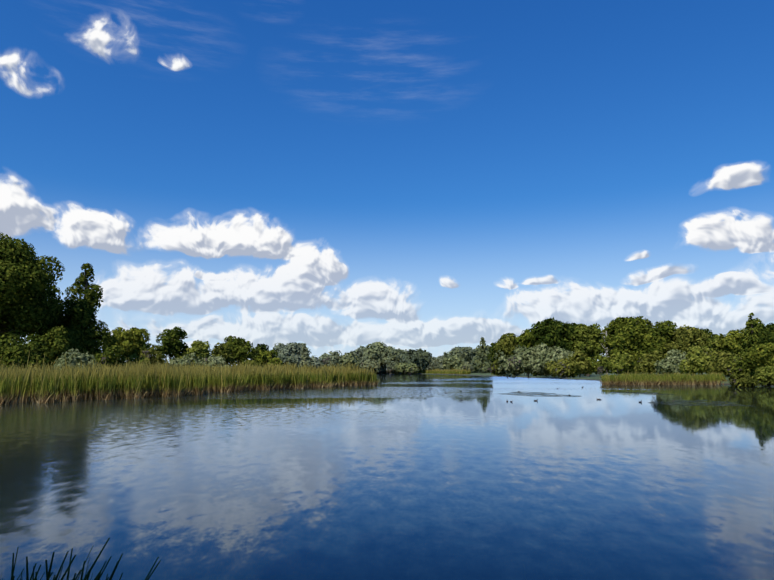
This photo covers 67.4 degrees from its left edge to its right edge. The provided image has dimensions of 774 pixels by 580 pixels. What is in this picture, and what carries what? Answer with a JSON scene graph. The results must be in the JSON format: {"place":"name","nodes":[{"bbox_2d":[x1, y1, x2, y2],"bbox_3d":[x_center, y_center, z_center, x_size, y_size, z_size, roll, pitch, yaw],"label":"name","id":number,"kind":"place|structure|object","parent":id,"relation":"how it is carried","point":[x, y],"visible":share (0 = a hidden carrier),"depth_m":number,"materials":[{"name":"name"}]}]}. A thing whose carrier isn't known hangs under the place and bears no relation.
{"place":"outdoors","nodes":[
{"label":"outdoors","id":0,"kind":"place"},
{"bbox_2d":[0,374,773,579],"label":"lake water","id":1,"kind":"structure","parent":0,"point":[388,477],"depth_m":10.28,"materials":[{"name":"blue liquid"}]},
{"bbox_2d":[401,384,442,386],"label":"lily pads","id":2,"kind":"object","parent":1,"relation":"on","point":[416,386],"visible":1,"depth_m":72.88,"materials":[{"name":"green plant"}]},
{"bbox_2d":[503,392,580,396],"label":"lily pads","id":3,"kind":"object","parent":1,"relation":"on","point":[518,393],"visible":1,"depth_m":48.48,"materials":[{"name":"green plant"}]},
{"bbox_2d":[612,392,674,394],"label":"lily pads","id":4,"kind":"object","parent":1,"relation":"on","point":[656,393],"visible":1,"depth_m":50.59,"materials":[{"name":"green plant"}]},
{"bbox_2d":[599,372,726,384],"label":"reeds","id":5,"kind":"object","parent":1,"relation":"in","point":[678,378],"visible":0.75,"depth_m":81.00,"materials":[{"name":"green plant"}]},
{"bbox_2d":[648,400,754,405],"bbox_3d":[19.194,6.997,36.005,6.191,0.001,7.254,0,-8,-2],"label":"lake weed","id":6,"kind":"object","parent":1,"relation":"on","point":[685,402],"visible":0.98,"depth_m":36.31,"materials":[{"name":"green plant"}]},
{"bbox_2d":[0,0,773,367],"label":"sky","id":7,"kind":"structure","parent":0,"point":[436,177],"materials":[{"name":"blue"}]},
{"bbox_2d":[18,371,772,400],"bbox_3d":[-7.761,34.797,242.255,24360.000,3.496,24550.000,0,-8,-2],"label":"ground","id":8,"kind":"structure","parent":0,"point":[593,376],"depth_m":173.50,"materials":[{"name":"brown soil"}]},
{"bbox_2d":[0,332,53,372],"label":"tree","id":9,"kind":"object","parent":8,"relation":"on","point":[17,352],"visible":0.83,"depth_m":59.07,"materials":[{"name":"green plant"}]},
{"bbox_2d":[2,553,55,579],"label":"reeds","id":10,"kind":"object","parent":8,"relation":"on","point":[21,574],"visible":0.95,"depth_m":3.12,"materials":[{"name":"green plant"}]},
{"bbox_2d":[1,273,63,348],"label":"tree","id":11,"kind":"object","parent":8,"relation":"on","point":[54,289],"depth_m":84.49,"materials":[{"name":"green plant"}]},
{"bbox_2d":[0,232,65,339],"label":"tree","id":12,"kind":"object","parent":8,"relation":"on","point":[26,301],"visible":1,"depth_m":72.01,"materials":[{"name":"green plant"}]},
{"bbox_2d":[28,301,64,342],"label":"tree","id":13,"kind":"object","parent":8,"relation":"on","point":[54,318],"visible":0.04,"depth_m":88.86,"materials":[{"name":"green plant"}]},
{"bbox_2d":[22,326,71,363],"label":"tree","id":14,"kind":"object","parent":8,"relation":"on","point":[54,346],"visible":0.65,"depth_m":69.56,"materials":[{"name":"green plant"}]},
{"bbox_2d":[53,348,99,371],"bbox_3d":[-31.999,8.004,59.270,4.416,4.182,5.546,0,-8,-2],"label":"bush","id":15,"kind":"object","parent":8,"relation":"on","point":[77,356],"visible":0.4,"depth_m":58.56,"materials":[{"name":"green plant"}]},
{"bbox_2d":[39,263,120,362],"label":"tree","id":16,"kind":"object","parent":8,"relation":"on","point":[78,322],"visible":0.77,"depth_m":81.51,"materials":[{"name":"green plant"}]},
{"bbox_2d":[0,538,160,579],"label":"reeds","id":17,"kind":"object","parent":8,"relation":"on","point":[87,575],"visible":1,"depth_m":2.90,"materials":[{"name":"green plant"}]},
{"bbox_2d":[93,345,127,367],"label":"bush","id":18,"kind":"object","parent":8,"relation":"on","point":[108,356],"visible":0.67,"depth_m":73.56,"materials":[{"name":"green plant"}]},
{"bbox_2d":[101,327,155,363],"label":"tree","id":19,"kind":"object","parent":8,"relation":"on","point":[132,340],"visible":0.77,"depth_m":100.61,"materials":[{"name":"green plant"}]},
{"bbox_2d":[126,353,150,365],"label":"bush","id":20,"kind":"object","parent":8,"relation":"on","point":[132,357],"visible":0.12,"depth_m":89.09,"materials":[{"name":"green plant"}]},
{"bbox_2d":[138,345,164,365],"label":"tree","id":21,"kind":"object","parent":8,"relation":"on","point":[150,352],"visible":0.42,"depth_m":97.19,"materials":[{"name":"green plant"}]},
{"bbox_2d":[155,326,188,361],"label":"tree","id":22,"kind":"object","parent":8,"relation":"on","point":[172,345],"visible":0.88,"depth_m":118.88,"materials":[{"name":"green plant"}]},
{"bbox_2d":[164,352,200,367],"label":"bush","id":23,"kind":"object","parent":8,"relation":"on","point":[178,361],"visible":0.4,"depth_m":102.36,"materials":[{"name":"green plant"}]},
{"bbox_2d":[0,351,379,404],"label":"reeds","id":24,"kind":"object","parent":8,"relation":"on","point":[32,384],"visible":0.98,"depth_m":44.86,"materials":[{"name":"green plant"}]},
{"bbox_2d":[180,340,210,365],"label":"tree","id":25,"kind":"object","parent":8,"relation":"on","point":[199,349],"visible":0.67,"depth_m":118.84,"materials":[{"name":"green plant"}]},
{"bbox_2d":[198,356,230,367],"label":"bush","id":26,"kind":"object","parent":8,"relation":"on","point":[212,360],"visible":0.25,"depth_m":112.16,"materials":[{"name":"green plant"}]},
{"bbox_2d":[210,342,234,365],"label":"tree","id":27,"kind":"object","parent":8,"relation":"on","point":[216,351],"visible":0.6,"depth_m":136.29,"materials":[{"name":"green plant"}]},
{"bbox_2d":[224,336,253,365],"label":"tree","id":28,"kind":"object","parent":8,"relation":"on","point":[242,349],"visible":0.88,"depth_m":156.18,"materials":[{"name":"green plant"}]},
{"bbox_2d":[241,360,261,366],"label":"bush","id":29,"kind":"object","parent":8,"relation":"on","point":[252,362],"visible":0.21,"depth_m":126.77,"materials":[{"name":"green plant"}]},
{"bbox_2d":[249,343,268,360],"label":"tree","id":30,"kind":"object","parent":8,"relation":"on","point":[262,347],"visible":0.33,"depth_m":224.78,"materials":[{"name":"green plant"}]},
{"bbox_2d":[254,349,282,367],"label":"tree","id":31,"kind":"object","parent":8,"relation":"on","point":[263,356],"visible":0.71,"depth_m":185.40,"materials":[{"name":"green plant"}]},
{"bbox_2d":[275,353,296,366],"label":"bush","id":32,"kind":"object","parent":8,"relation":"on","point":[284,358],"visible":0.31,"depth_m":343.82,"materials":[{"name":"green plant"}]},
{"bbox_2d":[273,342,311,361],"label":"tree","id":33,"kind":"object","parent":8,"relation":"on","point":[292,349],"visible":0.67,"depth_m":400.60,"materials":[{"name":"green plant"}]},
{"bbox_2d":[297,343,314,367],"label":"tree","id":34,"kind":"object","parent":8,"relation":"on","point":[306,360],"visible":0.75,"depth_m":368.66,"materials":[{"name":"green plant"}]},
{"bbox_2d":[310,355,323,367],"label":"tree","id":35,"kind":"object","parent":8,"relation":"on","point":[316,362],"visible":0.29,"depth_m":384.60,"materials":[{"name":"green plant"}]},
{"bbox_2d":[318,353,338,367],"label":"bush","id":36,"kind":"object","parent":8,"relation":"on","point":[326,357],"visible":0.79,"depth_m":328.43,"materials":[{"name":"green plant"}]},
{"bbox_2d":[320,350,341,365],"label":"tree","id":37,"kind":"object","parent":8,"relation":"on","point":[336,354],"visible":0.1,"depth_m":390.38,"materials":[{"name":"green plant"}]},
{"bbox_2d":[336,352,359,369],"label":"tree","id":38,"kind":"object","parent":8,"relation":"on","point":[347,358],"visible":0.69,"depth_m":342.18,"materials":[{"name":"green plant"}]},
{"bbox_2d":[350,346,366,362],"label":"tree","id":39,"kind":"object","parent":8,"relation":"on","point":[359,352],"visible":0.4,"depth_m":406.15,"materials":[{"name":"green plant"}]},
{"bbox_2d":[360,359,380,372],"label":"bush","id":40,"kind":"object","parent":8,"relation":"on","point":[371,364],"visible":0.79,"depth_m":361.30,"materials":[{"name":"green plant"}]},
{"bbox_2d":[371,365,385,373],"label":"bush","id":41,"kind":"object","parent":8,"relation":"on","point":[383,370],"visible":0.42,"depth_m":395.17,"materials":[{"name":"green plant"}]},
{"bbox_2d":[363,341,394,373],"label":"tree","id":42,"kind":"object","parent":8,"relation":"on","point":[378,351],"visible":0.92,"depth_m":370.65,"materials":[{"name":"green plant"}]},
{"bbox_2d":[386,361,399,373],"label":"bush","id":43,"kind":"object","parent":8,"relation":"on","point":[390,369],"visible":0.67,"depth_m":351.45,"materials":[{"name":"green plant"}]},
{"bbox_2d":[385,348,407,364],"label":"tree","id":44,"kind":"object","parent":8,"relation":"on","point":[392,355],"visible":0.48,"depth_m":361.10,"materials":[{"name":"green plant"}]},
{"bbox_2d":[394,362,418,373],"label":"bush","id":45,"kind":"object","parent":8,"relation":"on","point":[406,368],"visible":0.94,"depth_m":329.10,"materials":[{"name":"green plant"}]},
{"bbox_2d":[398,348,432,373],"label":"tree","id":46,"kind":"object","parent":8,"relation":"on","point":[419,357],"visible":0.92,"depth_m":338.68,"materials":[{"name":"green plant"}]},
{"bbox_2d":[372,368,470,373],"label":"reeds","id":47,"kind":"object","parent":8,"relation":"on","point":[448,371],"visible":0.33,"depth_m":295.98,"materials":[{"name":"green plant"}]},
{"bbox_2d":[420,356,439,369],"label":"tree","id":48,"kind":"object","parent":8,"relation":"on","point":[433,366],"visible":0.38,"depth_m":388.99,"materials":[{"name":"green plant"}]},
{"bbox_2d":[436,352,451,369],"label":"tree","id":49,"kind":"object","parent":8,"relation":"on","point":[440,362],"visible":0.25,"depth_m":382.83,"materials":[{"name":"green plant"}]},
{"bbox_2d":[442,355,465,369],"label":"tree","id":50,"kind":"object","parent":8,"relation":"on","point":[450,361],"visible":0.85,"depth_m":342.52,"materials":[{"name":"green plant"}]},
{"bbox_2d":[453,365,468,369],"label":"bush","id":51,"kind":"object","parent":8,"relation":"on","point":[462,367],"visible":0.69,"depth_m":334.07,"materials":[{"name":"green plant"}]},
{"bbox_2d":[445,346,478,360],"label":"tree","id":52,"kind":"object","parent":8,"relation":"on","point":[467,353],"visible":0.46,"depth_m":366.71,"materials":[{"name":"green plant"}]},
{"bbox_2d":[464,361,477,372],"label":"tree","id":53,"kind":"object","parent":8,"relation":"on","point":[469,366],"visible":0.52,"depth_m":353.92,"materials":[{"name":"green plant"}]},
{"bbox_2d":[471,337,491,372],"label":"tree","id":54,"kind":"object","parent":8,"relation":"on","point":[481,362],"visible":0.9,"depth_m":329.51,"materials":[{"name":"green plant"}]},
{"bbox_2d":[487,341,497,361],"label":"tree","id":55,"kind":"object","parent":8,"relation":"on","point":[492,354],"visible":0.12,"depth_m":220.25,"materials":[{"name":"green plant"}]},
{"bbox_2d":[487,360,510,376],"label":"tree","id":56,"kind":"object","parent":8,"relation":"on","point":[494,366],"visible":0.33,"depth_m":178.01,"materials":[{"name":"green plant"}]},
{"bbox_2d":[494,350,514,377],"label":"bush","id":57,"kind":"object","parent":8,"relation":"on","point":[502,359],"visible":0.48,"depth_m":151.30,"materials":[{"name":"green plant"}]},
{"bbox_2d":[493,333,522,375],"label":"tree","id":58,"kind":"object","parent":8,"relation":"on","point":[505,344],"visible":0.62,"depth_m":192.77,"materials":[{"name":"green plant"}]},
{"bbox_2d":[503,356,524,377],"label":"tree","id":59,"kind":"object","parent":8,"relation":"on","point":[517,372],"visible":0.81,"depth_m":148.53,"materials":[{"name":"green plant"}]},
{"bbox_2d":[511,345,537,377],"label":"bush","id":60,"kind":"object","parent":8,"relation":"on","point":[526,355],"visible":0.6,"depth_m":148.05,"materials":[{"name":"green plant"}]},
{"bbox_2d":[515,329,539,375],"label":"tree","id":61,"kind":"object","parent":8,"relation":"on","point":[524,339],"visible":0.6,"depth_m":189.18,"materials":[{"name":"green plant"}]},
{"bbox_2d":[529,343,574,377],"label":"bush","id":62,"kind":"object","parent":8,"relation":"on","point":[545,355],"visible":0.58,"depth_m":144.70,"materials":[{"name":"green plant"}]},
{"bbox_2d":[530,317,579,375],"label":"tree","id":63,"kind":"object","parent":8,"relation":"on","point":[552,332],"visible":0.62,"depth_m":181.87,"materials":[{"name":"green plant"}]},
{"bbox_2d":[544,358,581,378],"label":"bush","id":64,"kind":"object","parent":8,"relation":"on","point":[563,368],"visible":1,"depth_m":138.81,"materials":[{"name":"green plant"}]},
{"bbox_2d":[567,349,593,376],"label":"bush","id":65,"kind":"object","parent":8,"relation":"on","point":[578,356],"visible":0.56,"depth_m":141.13,"materials":[{"name":"green plant"}]},
{"bbox_2d":[569,323,605,375],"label":"tree","id":66,"kind":"object","parent":8,"relation":"on","point":[590,342],"visible":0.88,"depth_m":178.18,"materials":[{"name":"green plant"}]},
{"bbox_2d":[584,358,599,376],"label":"bush","id":67,"kind":"object","parent":8,"relation":"on","point":[590,359],"visible":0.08,"depth_m":162.68,"materials":[{"name":"green plant"}]},
{"bbox_2d":[590,353,612,377],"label":"bush","id":68,"kind":"object","parent":8,"relation":"on","point":[601,366],"visible":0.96,"depth_m":139.30,"materials":[{"name":"green plant"}]},
{"bbox_2d":[601,331,608,375],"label":"tree","id":69,"kind":"object","parent":8,"relation":"on","point":[606,351],"visible":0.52,"depth_m":169.37,"materials":[{"name":"green plant"}]},
{"bbox_2d":[603,332,632,374],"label":"tree","id":70,"kind":"object","parent":8,"relation":"on","point":[617,343],"visible":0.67,"depth_m":159.19,"materials":[{"name":"green plant"}]},
{"bbox_2d":[608,352,634,373],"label":"bush","id":71,"kind":"object","parent":8,"relation":"on","point":[621,363],"visible":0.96,"depth_m":137.69,"materials":[{"name":"green plant"}]},
{"bbox_2d":[598,316,665,357],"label":"tree","id":72,"kind":"object","parent":8,"relation":"on","point":[631,328],"visible":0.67,"depth_m":172.20,"materials":[{"name":"green plant"}]},
{"bbox_2d":[624,351,641,373],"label":"bush","id":73,"kind":"object","parent":8,"relation":"on","point":[635,358],"visible":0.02,"depth_m":165.40,"materials":[{"name":"green plant"}]},
{"bbox_2d":[626,349,646,373],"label":"bush","id":74,"kind":"object","parent":8,"relation":"on","point":[636,352],"visible":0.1,"depth_m":164.47,"materials":[{"name":"green plant"}]},
{"bbox_2d":[634,353,661,374],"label":"bush","id":75,"kind":"object","parent":8,"relation":"on","point":[645,364],"visible":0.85,"depth_m":129.52,"materials":[{"name":"green plant"}]},
{"bbox_2d":[642,320,676,375],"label":"tree","id":76,"kind":"object","parent":8,"relation":"on","point":[662,331],"visible":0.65,"depth_m":168.49,"materials":[{"name":"green plant"}]},
{"bbox_2d":[651,350,669,373],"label":"bush","id":77,"kind":"object","parent":8,"relation":"on","point":[661,355],"visible":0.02,"depth_m":161.05,"materials":[{"name":"green plant"}]},
{"bbox_2d":[654,349,687,374],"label":"bush","id":78,"kind":"object","parent":8,"relation":"on","point":[670,364],"visible":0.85,"depth_m":122.15,"materials":[{"name":"green plant"}]},
{"bbox_2d":[665,324,709,353],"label":"tree","id":79,"kind":"object","parent":8,"relation":"on","point":[684,339],"visible":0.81,"depth_m":161.59,"materials":[{"name":"green plant"}]},
{"bbox_2d":[678,345,720,374],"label":"tree","id":80,"kind":"object","parent":8,"relation":"on","point":[698,359],"visible":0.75,"depth_m":112.48,"materials":[{"name":"green plant"}]},
{"bbox_2d":[688,328,718,374],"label":"tree","id":81,"kind":"object","parent":8,"relation":"on","point":[709,332],"visible":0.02,"depth_m":178.50,"materials":[{"name":"green plant"}]},
{"bbox_2d":[698,333,725,358],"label":"tree","id":82,"kind":"object","parent":8,"relation":"on","point":[712,345],"visible":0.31,"depth_m":150.96,"materials":[{"name":"green plant"}]},
{"bbox_2d":[705,351,741,376],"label":"bush","id":83,"kind":"object","parent":8,"relation":"on","point":[721,361],"visible":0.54,"depth_m":98.05,"materials":[{"name":"green plant"}]},
{"bbox_2d":[716,329,745,353],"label":"tree","id":84,"kind":"object","parent":8,"relation":"on","point":[731,339],"visible":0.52,"depth_m":141.11,"materials":[{"name":"green plant"}]},
{"bbox_2d":[725,353,756,377],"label":"bush","id":85,"kind":"object","parent":8,"relation":"on","point":[740,367],"visible":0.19,"depth_m":86.55,"materials":[{"name":"green plant"}]},
{"bbox_2d":[728,372,759,386],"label":"bush","id":86,"kind":"object","parent":8,"relation":"on","point":[741,380],"visible":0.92,"depth_m":69.89,"materials":[{"name":"green plant"}]},
{"bbox_2d":[735,312,762,354],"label":"tree","id":87,"kind":"object","parent":8,"relation":"on","point":[747,342],"visible":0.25,"depth_m":121.30,"materials":[{"name":"green plant"}]},
{"bbox_2d":[743,318,762,331],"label":"tree","id":88,"kind":"object","parent":8,"relation":"on","point":[758,321],"visible":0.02,"depth_m":143.42,"materials":[{"name":"green plant"}]},
{"bbox_2d":[741,342,773,368],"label":"tree","id":89,"kind":"object","parent":8,"relation":"on","point":[761,355],"visible":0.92,"depth_m":80.43,"materials":[{"name":"green plant"}]},
{"bbox_2d":[744,323,773,343],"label":"tree","id":90,"kind":"object","parent":8,"relation":"on","point":[766,336],"visible":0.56,"depth_m":120.92,"materials":[{"name":"green plant"}]},
{"bbox_2d":[752,365,773,385],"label":"bush","id":91,"kind":"object","parent":8,"relation":"on","point":[763,376],"visible":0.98,"depth_m":72.87,"materials":[{"name":"green plant"}]}
]}

